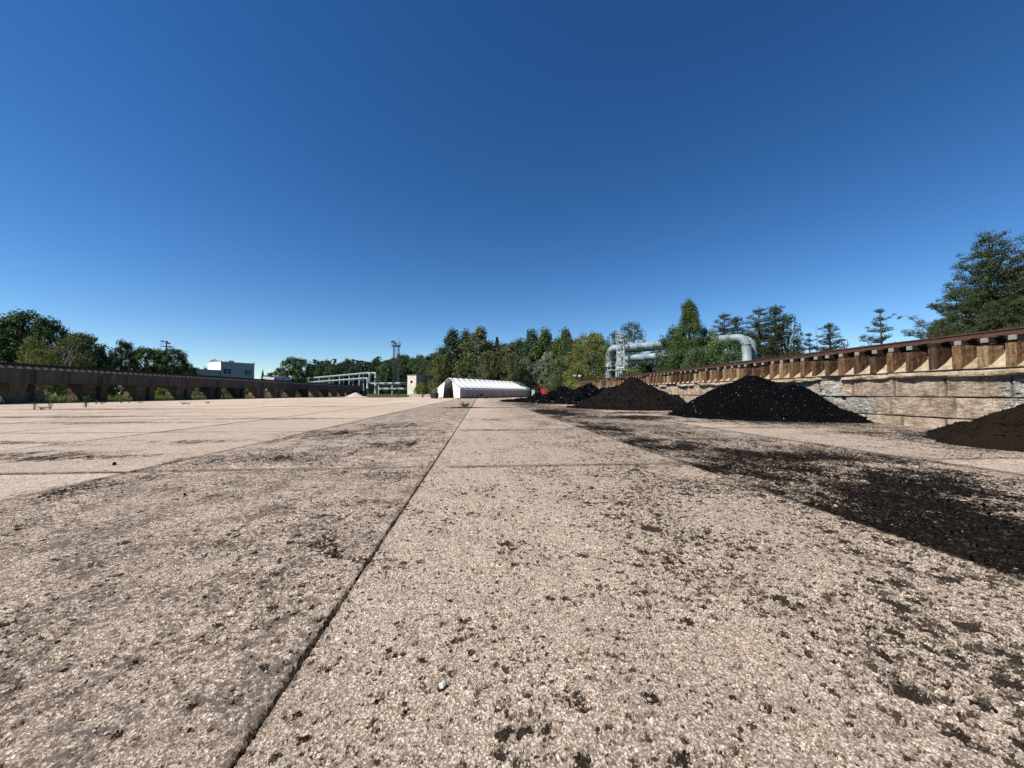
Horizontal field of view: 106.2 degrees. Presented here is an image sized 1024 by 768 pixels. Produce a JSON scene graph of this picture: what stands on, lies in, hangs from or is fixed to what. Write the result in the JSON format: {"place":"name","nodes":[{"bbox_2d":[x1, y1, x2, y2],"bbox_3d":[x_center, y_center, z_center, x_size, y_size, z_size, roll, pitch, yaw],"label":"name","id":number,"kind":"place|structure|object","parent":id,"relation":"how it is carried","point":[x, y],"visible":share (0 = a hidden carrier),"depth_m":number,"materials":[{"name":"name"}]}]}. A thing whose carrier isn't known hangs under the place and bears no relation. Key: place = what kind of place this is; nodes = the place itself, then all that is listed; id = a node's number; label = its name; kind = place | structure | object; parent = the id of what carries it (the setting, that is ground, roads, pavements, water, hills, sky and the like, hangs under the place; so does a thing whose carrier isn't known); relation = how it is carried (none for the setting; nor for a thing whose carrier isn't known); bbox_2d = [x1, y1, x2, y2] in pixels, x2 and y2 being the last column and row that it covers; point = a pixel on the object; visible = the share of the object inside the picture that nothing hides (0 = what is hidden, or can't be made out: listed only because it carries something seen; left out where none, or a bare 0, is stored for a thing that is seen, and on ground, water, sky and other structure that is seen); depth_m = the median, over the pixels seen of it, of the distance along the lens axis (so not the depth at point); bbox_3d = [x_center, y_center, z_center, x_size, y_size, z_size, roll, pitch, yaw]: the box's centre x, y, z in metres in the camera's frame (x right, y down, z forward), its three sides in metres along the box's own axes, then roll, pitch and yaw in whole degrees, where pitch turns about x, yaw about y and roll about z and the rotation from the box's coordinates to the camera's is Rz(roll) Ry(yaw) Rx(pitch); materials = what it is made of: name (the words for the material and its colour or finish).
{"place":"outdoors","nodes":[
{"label":"outdoors","id":0,"kind":"place"},
{"bbox_2d":[0,394,365,403],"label":"grass","id":1,"kind":"structure","parent":0,"point":[113,398],"depth_m":53.29,"materials":[{"name":"green plant"}]},
{"bbox_2d":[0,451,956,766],"bbox_3d":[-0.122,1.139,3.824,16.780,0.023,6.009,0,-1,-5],"label":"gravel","id":2,"kind":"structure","parent":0,"point":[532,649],"depth_m":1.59,"materials":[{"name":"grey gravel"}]},
{"bbox_2d":[0,397,1023,767],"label":"concrete yard","id":3,"kind":"structure","parent":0,"point":[324,495],"depth_m":2.06,"materials":[{"name":"beige concrete"}]},
{"bbox_2d":[437,378,530,397],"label":"storage tent","id":4,"kind":"object","parent":3,"relation":"on","point":[458,388],"visible":0.96,"depth_m":89.20,"materials":[{"name":"fabric"}]},
{"bbox_2d":[500,383,606,404],"bbox_3d":[4.202,1.210,45.459,12.859,2.426,22.950,0,-1,-5],"label":"lump coal heap","id":5,"kind":"object","parent":3,"relation":"on","point":[579,395],"visible":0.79,"depth_m":40.89,"materials":[{"name":"black stone"}]},
{"bbox_2d":[566,377,685,410],"bbox_3d":[7.590,0.649,28.604,8.636,2.432,12.180,0,-1,-5],"label":"coal fines heap","id":6,"kind":"object","parent":3,"relation":"on","point":[633,394],"visible":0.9,"depth_m":26.06,"materials":[{"name":"black soil"}]},
{"bbox_2d":[668,374,873,422],"bbox_3d":[9.786,0.543,17.456,5.980,1.984,12.000,0,-1,-5],"label":"coal heap","id":7,"kind":"object","parent":3,"relation":"on","point":[751,398],"visible":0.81,"depth_m":15.61,"materials":[{"name":"black stone"}]},
{"bbox_2d":[563,417,1023,574],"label":"coal crumbs","id":8,"kind":"object","parent":3,"relation":"on","point":[986,528],"visible":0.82,"depth_m":4.59,"materials":[{"name":"black stone"}]},
{"bbox_2d":[576,341,1023,427],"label":"retaining wall","id":9,"kind":"structure","parent":3,"relation":"on","point":[935,387],"depth_m":12.66,"materials":[{"name":"concrete"}]},
{"bbox_2d":[576,327,1023,383],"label":"railway track","id":10,"kind":"structure","parent":9,"relation":"on","point":[1015,334],"depth_m":14.09,"materials":[{"name":"brown metal"}]},
{"bbox_2d":[922,403,1023,451],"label":"coal fines heap","id":11,"kind":"object","parent":3,"relation":"on","point":[1002,430],"visible":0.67,"depth_m":7.79,"materials":[{"name":"black soil"}]},
{"bbox_2d":[0,0,1023,393],"label":"sky","id":12,"kind":"structure","parent":0,"point":[264,183],"materials":[{"name":"blue"}]},
{"bbox_2d":[232,397,1019,767],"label":"joint soil","id":13,"kind":"structure","parent":0,"point":[380,545],"depth_m":2.43,"materials":[{"name":"brown soil"}]},
{"label":"ground","id":14,"kind":"structure","parent":0,"visible":0},
{"bbox_2d":[0,316,40,362],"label":"dark tree","id":15,"kind":"object","parent":14,"relation":"on","point":[6,332],"visible":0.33,"depth_m":70.62,"materials":[{"name":"green plant"}]},
{"bbox_2d":[0,306,64,394],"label":"dark tree","id":16,"kind":"object","parent":14,"relation":"on","point":[21,317],"visible":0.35,"depth_m":72.41,"materials":[{"name":"green plant"}]},
{"bbox_2d":[15,334,57,392],"bbox_3d":[-77.566,-2.631,62.217,5.710,11.043,5.976,-1,-2,30],"label":"tree","id":17,"kind":"object","parent":14,"relation":"on","point":[34,343],"visible":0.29,"depth_m":62.34,"materials":[{"name":"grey plant"}]},
{"bbox_2d":[12,315,71,363],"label":"dark tree","id":18,"kind":"object","parent":14,"relation":"on","point":[53,328],"visible":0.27,"depth_m":73.26,"materials":[{"name":"green plant"}]},
{"bbox_2d":[24,346,67,396],"bbox_3d":[-72.416,-1.538,59.941,5.414,8.656,5.667,1,-2,-43],"label":"bush","id":19,"kind":"object","parent":14,"relation":"on","point":[48,355],"visible":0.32,"depth_m":59.78,"materials":[{"name":"green plant"}]},
{"bbox_2d":[39,330,101,396],"bbox_3d":[-73.656,-3.065,64.335,6.756,12.074,7.152,0,-1,18],"label":"birch tree","id":20,"kind":"object","parent":14,"relation":"on","point":[75,337],"visible":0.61,"depth_m":64.31,"materials":[{"name":"green plant"}]},
{"bbox_2d":[43,332,103,397],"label":"dark tree","id":21,"kind":"object","parent":14,"relation":"on","point":[81,346],"visible":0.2,"depth_m":71.41,"materials":[{"name":"green plant"}]},
{"bbox_2d":[55,334,114,368],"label":"dark tree","id":22,"kind":"object","parent":14,"relation":"on","point":[102,352],"visible":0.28,"depth_m":74.72,"materials":[{"name":"green plant"}]},
{"bbox_2d":[103,355,123,393],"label":"dark tree","id":23,"kind":"object","parent":14,"relation":"on","point":[118,366],"visible":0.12,"depth_m":93.67,"materials":[{"name":"green plant"}]},
{"bbox_2d":[105,338,145,393],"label":"dark tree","id":24,"kind":"object","parent":14,"relation":"on","point":[125,355],"visible":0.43,"depth_m":94.67,"materials":[{"name":"green plant"}]},
{"bbox_2d":[123,346,164,389],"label":"dark tree","id":25,"kind":"object","parent":14,"relation":"on","point":[139,354],"visible":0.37,"depth_m":97.35,"materials":[{"name":"green plant"}]},
{"bbox_2d":[140,348,177,392],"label":"dark tree","id":26,"kind":"object","parent":14,"relation":"on","point":[157,354],"visible":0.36,"depth_m":98.53,"materials":[{"name":"green plant"}]},
{"bbox_2d":[155,387,165,396],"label":"bush","id":27,"kind":"object","parent":14,"relation":"on","point":[159,389],"visible":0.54,"depth_m":75.68,"materials":[{"name":"green plant"}]},
{"bbox_2d":[152,346,193,373],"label":"dark tree","id":28,"kind":"object","parent":14,"relation":"on","point":[180,357],"visible":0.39,"depth_m":100.89,"materials":[{"name":"green plant"}]},
{"bbox_2d":[132,366,219,391],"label":"wing","id":29,"kind":"structure","parent":14,"relation":"on","point":[208,372],"depth_m":122.01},
{"bbox_2d":[176,362,197,391],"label":"dark tree","id":30,"kind":"object","parent":14,"relation":"on","point":[191,369],"visible":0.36,"depth_m":101.76,"materials":[{"name":"green plant"}]},
{"bbox_2d":[0,367,382,403],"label":"railway trestle","id":31,"kind":"object","parent":14,"relation":"on","point":[20,385],"visible":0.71,"depth_m":54.33,"materials":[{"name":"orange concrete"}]},
{"bbox_2d":[0,362,380,387],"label":"railway track","id":32,"kind":"structure","parent":31,"relation":"on","point":[46,367],"depth_m":53.21,"materials":[{"name":"metal"}]},
{"bbox_2d":[207,360,254,393],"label":"office block","id":33,"kind":"structure","parent":14,"relation":"on","point":[228,368],"depth_m":128.60,"materials":[{"name":"white concrete"}]},
{"bbox_2d":[266,376,290,393],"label":"lilac shed","id":34,"kind":"structure","parent":14,"relation":"on","point":[283,378],"depth_m":142.39,"materials":[{"name":"metal"}]},
{"bbox_2d":[277,357,307,392],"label":"dark tree","id":35,"kind":"object","parent":14,"relation":"on","point":[289,360],"visible":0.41,"depth_m":148.25,"materials":[{"name":"green plant"}]},
{"bbox_2d":[289,357,314,381],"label":"dark tree","id":36,"kind":"object","parent":14,"relation":"on","point":[304,363],"visible":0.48,"depth_m":151.36,"materials":[{"name":"green plant"}]},
{"bbox_2d":[311,368,324,380],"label":"forest tree","id":37,"kind":"object","parent":14,"relation":"on","point":[317,372],"visible":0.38,"depth_m":185.14,"materials":[{"name":"green plant"}]},
{"bbox_2d":[323,367,337,383],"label":"forest tree","id":38,"kind":"object","parent":14,"relation":"on","point":[330,370],"visible":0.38,"depth_m":184.69,"materials":[{"name":"green plant"}]},
{"bbox_2d":[331,365,344,383],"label":"forest tree","id":39,"kind":"object","parent":14,"relation":"on","point":[338,371],"visible":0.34,"depth_m":187.10,"materials":[{"name":"green plant"}]},
{"bbox_2d":[344,367,358,384],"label":"forest tree","id":40,"kind":"object","parent":14,"relation":"on","point":[351,370],"visible":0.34,"depth_m":191.27,"materials":[{"name":"green plant"}]},
{"bbox_2d":[308,372,440,395],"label":"pipeline","id":41,"kind":"object","parent":14,"relation":"on","point":[375,383],"visible":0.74,"depth_m":150.20,"materials":[{"name":"white metal"}]},
{"bbox_2d":[377,362,394,393],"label":"forest tree","id":42,"kind":"object","parent":14,"relation":"on","point":[387,367],"visible":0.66,"depth_m":185.05,"materials":[{"name":"green plant"}]},
{"bbox_2d":[366,393,408,396],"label":"grass","id":43,"kind":"structure","parent":14,"relation":"on","point":[387,395],"depth_m":114.57,"materials":[{"name":"green plant"}]},
{"bbox_2d":[391,340,400,394],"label":"lattice mast","id":44,"kind":"object","parent":14,"relation":"on","point":[395,346],"visible":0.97,"depth_m":149.87,"materials":[{"name":"metal"}]},
{"bbox_2d":[396,364,409,393],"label":"forest tree","id":45,"kind":"object","parent":14,"relation":"on","point":[402,368],"visible":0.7,"depth_m":185.02,"materials":[{"name":"green plant"}]},
{"bbox_2d":[407,375,433,395],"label":"ruined hut","id":46,"kind":"object","parent":14,"relation":"on","point":[413,381],"visible":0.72,"depth_m":119.17,"materials":[{"name":"concrete"}]},
{"bbox_2d":[413,382,427,394],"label":"bush","id":47,"kind":"object","parent":14,"relation":"on","point":[419,390],"visible":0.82,"depth_m":111.54,"materials":[{"name":"green plant"}]},
{"bbox_2d":[416,360,429,374],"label":"broadleaf tree","id":48,"kind":"object","parent":14,"relation":"on","point":[422,369],"visible":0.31,"depth_m":148.68,"materials":[{"name":"green plant"}]},
{"bbox_2d":[427,354,454,393],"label":"bush","id":49,"kind":"object","parent":14,"relation":"on","point":[438,376],"visible":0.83,"depth_m":118.49,"materials":[{"name":"green plant"}]},
{"bbox_2d":[428,347,454,387],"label":"broadleaf tree","id":50,"kind":"object","parent":14,"relation":"on","point":[438,363],"visible":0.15,"depth_m":128.55,"materials":[{"name":"green plant"}]},
{"bbox_2d":[431,327,471,386],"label":"poplar tree","id":51,"kind":"object","parent":14,"relation":"on","point":[451,341],"visible":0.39,"depth_m":126.41,"materials":[{"name":"green plant"}]},
{"bbox_2d":[445,328,480,377],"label":"poplar tree","id":52,"kind":"object","parent":14,"relation":"on","point":[465,334],"visible":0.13,"depth_m":131.34,"materials":[{"name":"green plant"}]},
{"bbox_2d":[451,361,476,378],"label":"bush","id":53,"kind":"object","parent":14,"relation":"on","point":[464,365],"visible":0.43,"depth_m":116.15,"materials":[{"name":"green plant"}]},
{"bbox_2d":[452,326,505,379],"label":"poplar tree","id":54,"kind":"object","parent":14,"relation":"on","point":[480,344],"visible":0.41,"depth_m":122.02,"materials":[{"name":"green plant"}]},
{"bbox_2d":[472,349,505,380],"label":"broadleaf tree","id":55,"kind":"object","parent":14,"relation":"on","point":[486,372],"visible":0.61,"depth_m":112.41,"materials":[{"name":"green plant"}]},
{"bbox_2d":[489,363,513,381],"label":"bush","id":56,"kind":"object","parent":14,"relation":"on","point":[503,377],"visible":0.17,"depth_m":114.56,"materials":[{"name":"green plant"}]},
{"bbox_2d":[490,342,512,379],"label":"broadleaf tree","id":57,"kind":"object","parent":14,"relation":"on","point":[502,346],"visible":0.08,"depth_m":127.35,"materials":[{"name":"green plant"}]},
{"bbox_2d":[488,343,530,380],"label":"broadleaf tree","id":58,"kind":"object","parent":14,"relation":"on","point":[508,348],"visible":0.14,"depth_m":123.02,"materials":[{"name":"green plant"}]},
{"bbox_2d":[500,351,526,385],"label":"broadleaf tree","id":59,"kind":"object","parent":14,"relation":"on","point":[511,370],"visible":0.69,"depth_m":110.86,"materials":[{"name":"green plant"}]},
{"bbox_2d":[513,338,527,365],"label":"broadleaf tree","id":60,"kind":"object","parent":14,"relation":"on","point":[518,344],"visible":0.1,"depth_m":129.25,"materials":[{"name":"green plant"}]},
{"bbox_2d":[514,356,537,393],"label":"willow tree","id":61,"kind":"object","parent":14,"relation":"on","point":[528,383],"visible":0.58,"depth_m":116.02,"materials":[{"name":"green plant"}]},
{"bbox_2d":[519,326,545,378],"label":"poplar tree","id":62,"kind":"object","parent":14,"relation":"on","point":[530,336],"visible":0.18,"depth_m":127.00,"materials":[{"name":"green plant"}]},
{"bbox_2d":[524,345,546,392],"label":"broadleaf tree","id":63,"kind":"object","parent":14,"relation":"on","point":[532,355],"visible":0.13,"depth_m":123.22,"materials":[{"name":"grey plant"}]},
{"bbox_2d":[529,327,554,383],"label":"poplar tree","id":64,"kind":"object","parent":14,"relation":"on","point":[545,338],"visible":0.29,"depth_m":123.35,"materials":[{"name":"green plant"}]},
{"bbox_2d":[531,349,563,391],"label":"willow tree","id":65,"kind":"object","parent":14,"relation":"on","point":[546,360],"visible":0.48,"depth_m":116.53,"materials":[{"name":"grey plant"}]},
{"bbox_2d":[541,336,563,382],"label":"broadleaf tree","id":66,"kind":"object","parent":14,"relation":"on","point":[553,342],"visible":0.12,"depth_m":121.16,"materials":[{"name":"green plant"}]},
{"bbox_2d":[544,374,571,393],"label":"bush","id":67,"kind":"object","parent":14,"relation":"on","point":[552,385],"visible":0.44,"depth_m":83.27,"materials":[{"name":"green plant"}]},
{"bbox_2d":[543,354,574,386],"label":"broadleaf tree","id":68,"kind":"object","parent":14,"relation":"on","point":[562,359],"visible":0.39,"depth_m":99.38,"materials":[{"name":"green plant"}]},
{"bbox_2d":[547,327,579,384],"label":"poplar tree","id":69,"kind":"object","parent":14,"relation":"on","point":[565,335],"visible":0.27,"depth_m":117.25,"materials":[{"name":"green plant"}]},
{"bbox_2d":[556,338,592,380],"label":"broadleaf tree","id":70,"kind":"object","parent":14,"relation":"on","point":[563,352],"visible":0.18,"depth_m":111.05,"materials":[{"name":"green plant"}]},
{"bbox_2d":[561,332,616,388],"bbox_3d":[11.645,-2.532,57.948,8.673,10.638,8.727,-1,-2,37],"label":"linden tree","id":71,"kind":"object","parent":14,"relation":"on","point":[585,364],"visible":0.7,"depth_m":57.15,"materials":[{"name":"green plant"}]},
{"bbox_2d":[582,329,604,379],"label":"broadleaf tree","id":72,"kind":"object","parent":14,"relation":"on","point":[595,349],"visible":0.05,"depth_m":91.27,"materials":[{"name":"green plant"}]},
{"bbox_2d":[604,330,629,364],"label":"birch tree","id":73,"kind":"object","parent":14,"relation":"on","point":[615,334],"visible":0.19,"depth_m":90.11,"materials":[{"name":"green plant"}]},
{"bbox_2d":[607,332,634,376],"bbox_3d":[15.388,-2.279,52.970,5.349,9.472,2.540,1,-2,-36],"label":"pipe support","id":74,"kind":"object","parent":14,"relation":"on","point":[622,353],"visible":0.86,"depth_m":52.46,"materials":[{"name":"white metal"}]},
{"bbox_2d":[618,367,639,375],"bbox_3d":[15.785,0.067,51.119,4.550,4.860,4.395,-1,-2,41],"label":"bush","id":75,"kind":"object","parent":14,"relation":"on","point":[630,371],"visible":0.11,"depth_m":50.77,"materials":[{"name":"green plant"}]},
{"bbox_2d":[618,322,649,367],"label":"birch tree","id":76,"kind":"object","parent":14,"relation":"on","point":[632,335],"visible":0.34,"depth_m":85.69,"materials":[{"name":"green plant"}]},
{"bbox_2d":[623,361,647,375],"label":"broadleaf tree","id":77,"kind":"object","parent":14,"relation":"on","point":[639,364],"visible":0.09,"depth_m":67.16,"materials":[{"name":"green plant"}]},
{"bbox_2d":[638,361,657,373],"bbox_3d":[19.912,-0.362,53.920,4.882,5.899,5.229,0,-1,-17],"label":"bush","id":78,"kind":"object","parent":14,"relation":"on","point":[650,368],"visible":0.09,"depth_m":53.95,"materials":[{"name":"green plant"}]},
{"bbox_2d":[654,324,687,370],"bbox_3d":[17.663,-2.123,42.098,4.141,8.970,4.115,0,-1,3],"label":"alder tree","id":79,"kind":"object","parent":14,"relation":"on","point":[667,341],"visible":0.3,"depth_m":41.72,"materials":[{"name":"green plant"}]},
{"bbox_2d":[605,334,756,377],"bbox_3d":[20.729,-1.645,50.085,19.214,8.087,2.374,-1,-2,43],"label":"raised pipeline","id":80,"kind":"object","parent":14,"relation":"on","point":[748,348],"visible":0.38,"depth_m":51.35,"materials":[{"name":"silver metal"}]},
{"bbox_2d":[662,296,710,370],"bbox_3d":[18.715,-3.429,40.027,6.187,11.583,6.021,1,-2,-36],"label":"alder tree","id":81,"kind":"object","parent":14,"relation":"on","point":[690,325],"visible":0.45,"depth_m":39.73,"materials":[{"name":"green plant"}]},
{"bbox_2d":[680,345,711,368],"bbox_3d":[17.969,-0.803,37.008,4.143,5.948,3.867,-1,-2,40],"label":"bush","id":82,"kind":"object","parent":14,"relation":"on","point":[695,356],"visible":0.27,"depth_m":36.70,"materials":[{"name":"green plant"}]},
{"bbox_2d":[696,328,724,363],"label":"alder tree","id":83,"kind":"object","parent":14,"relation":"on","point":[710,331],"visible":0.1,"depth_m":40.82,"materials":[{"name":"green plant"}]},
{"bbox_2d":[697,335,747,365],"bbox_3d":[20.328,-1.251,37.003,5.922,6.877,5.528,-1,-2,42],"label":"bush","id":84,"kind":"object","parent":14,"relation":"on","point":[714,357],"visible":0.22,"depth_m":36.53,"materials":[{"name":"green plant"}]},
{"bbox_2d":[712,313,742,360],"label":"pine tree","id":85,"kind":"object","parent":14,"relation":"on","point":[723,329],"visible":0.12,"depth_m":75.81,"materials":[{"name":"green plant"}]},
{"bbox_2d":[727,315,745,355],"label":"pine tree","id":86,"kind":"object","parent":14,"relation":"on","point":[737,329],"visible":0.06,"depth_m":79.86,"materials":[{"name":"green plant"}]},
{"bbox_2d":[737,331,764,360],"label":"pine tree","id":87,"kind":"object","parent":14,"relation":"on","point":[748,334],"visible":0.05,"depth_m":69.95,"materials":[{"name":"green plant"}]},
{"bbox_2d":[735,307,788,358],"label":"pine tree","id":88,"kind":"object","parent":14,"relation":"on","point":[758,329],"visible":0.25,"depth_m":73.44,"materials":[{"name":"green plant"}]},
{"bbox_2d":[757,335,785,358],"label":"pine tree","id":89,"kind":"object","parent":14,"relation":"on","point":[773,352],"visible":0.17,"depth_m":65.98,"materials":[{"name":"green plant"}]},
{"bbox_2d":[750,304,804,356],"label":"pine tree","id":90,"kind":"object","parent":14,"relation":"on","point":[775,311],"visible":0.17,"depth_m":72.08,"materials":[{"name":"green plant"}]},
{"bbox_2d":[768,313,804,355],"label":"birch tree","id":91,"kind":"object","parent":14,"relation":"on","point":[788,350],"visible":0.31,"depth_m":71.58,"materials":[{"name":"green plant"}]},
{"bbox_2d":[789,338,804,354],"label":"pine tree","id":92,"kind":"object","parent":14,"relation":"on","point":[797,347],"visible":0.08,"depth_m":70.03,"materials":[{"name":"green plant"}]},
{"bbox_2d":[794,332,820,354],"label":"pine tree","id":93,"kind":"object","parent":14,"relation":"on","point":[807,341],"visible":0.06,"depth_m":62.09,"materials":[{"name":"green plant"}]},
{"bbox_2d":[812,323,848,351],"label":"pine tree","id":94,"kind":"object","parent":14,"relation":"on","point":[829,335],"visible":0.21,"depth_m":59.89,"materials":[{"name":"green plant"}]},
{"bbox_2d":[858,308,901,346],"bbox_3d":[43.637,-3.276,45.143,6.463,11.534,7.168,-1,-2,39],"label":"pine tree","id":95,"kind":"object","parent":14,"relation":"on","point":[881,338],"visible":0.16,"depth_m":45.14,"materials":[{"name":"green plant"}]},
{"bbox_2d":[921,312,990,338],"bbox_3d":[28.538,-1.448,25.226,4.273,6.701,3.966,0,-1,-9],"label":"pine tree","id":96,"kind":"object","parent":14,"relation":"on","point":[951,318],"visible":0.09,"depth_m":25.04,"materials":[{"name":"green plant"}]},
{"bbox_2d":[897,283,1020,338],"bbox_3d":[32.780,-2.623,27.764,7.823,9.275,7.261,0,-1,-16],"label":"pine tree","id":97,"kind":"object","parent":14,"relation":"on","point":[965,309],"visible":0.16,"depth_m":27.86,"materials":[{"name":"green plant"}]},
{"bbox_2d":[926,228,1023,336],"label":"pine tree","id":98,"kind":"object","parent":14,"relation":"on","point":[992,294],"visible":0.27,"depth_m":29.74,"materials":[{"name":"green plant"}]},
{"bbox_2d":[969,320,1001,332],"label":"pine tree","id":99,"kind":"object","parent":14,"relation":"on","point":[979,327],"visible":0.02,"depth_m":24.01,"materials":[{"name":"green plant"}]},
{"bbox_2d":[955,292,1023,333],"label":"pine tree","id":100,"kind":"object","parent":14,"relation":"on","point":[1001,304],"visible":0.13,"depth_m":25.86,"materials":[{"name":"green plant"}]},
{"bbox_2d":[992,247,1023,323],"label":"pine tree","id":101,"kind":"object","parent":14,"relation":"on","point":[1021,253],"visible":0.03,"depth_m":31.29,"materials":[{"name":"green plant"}]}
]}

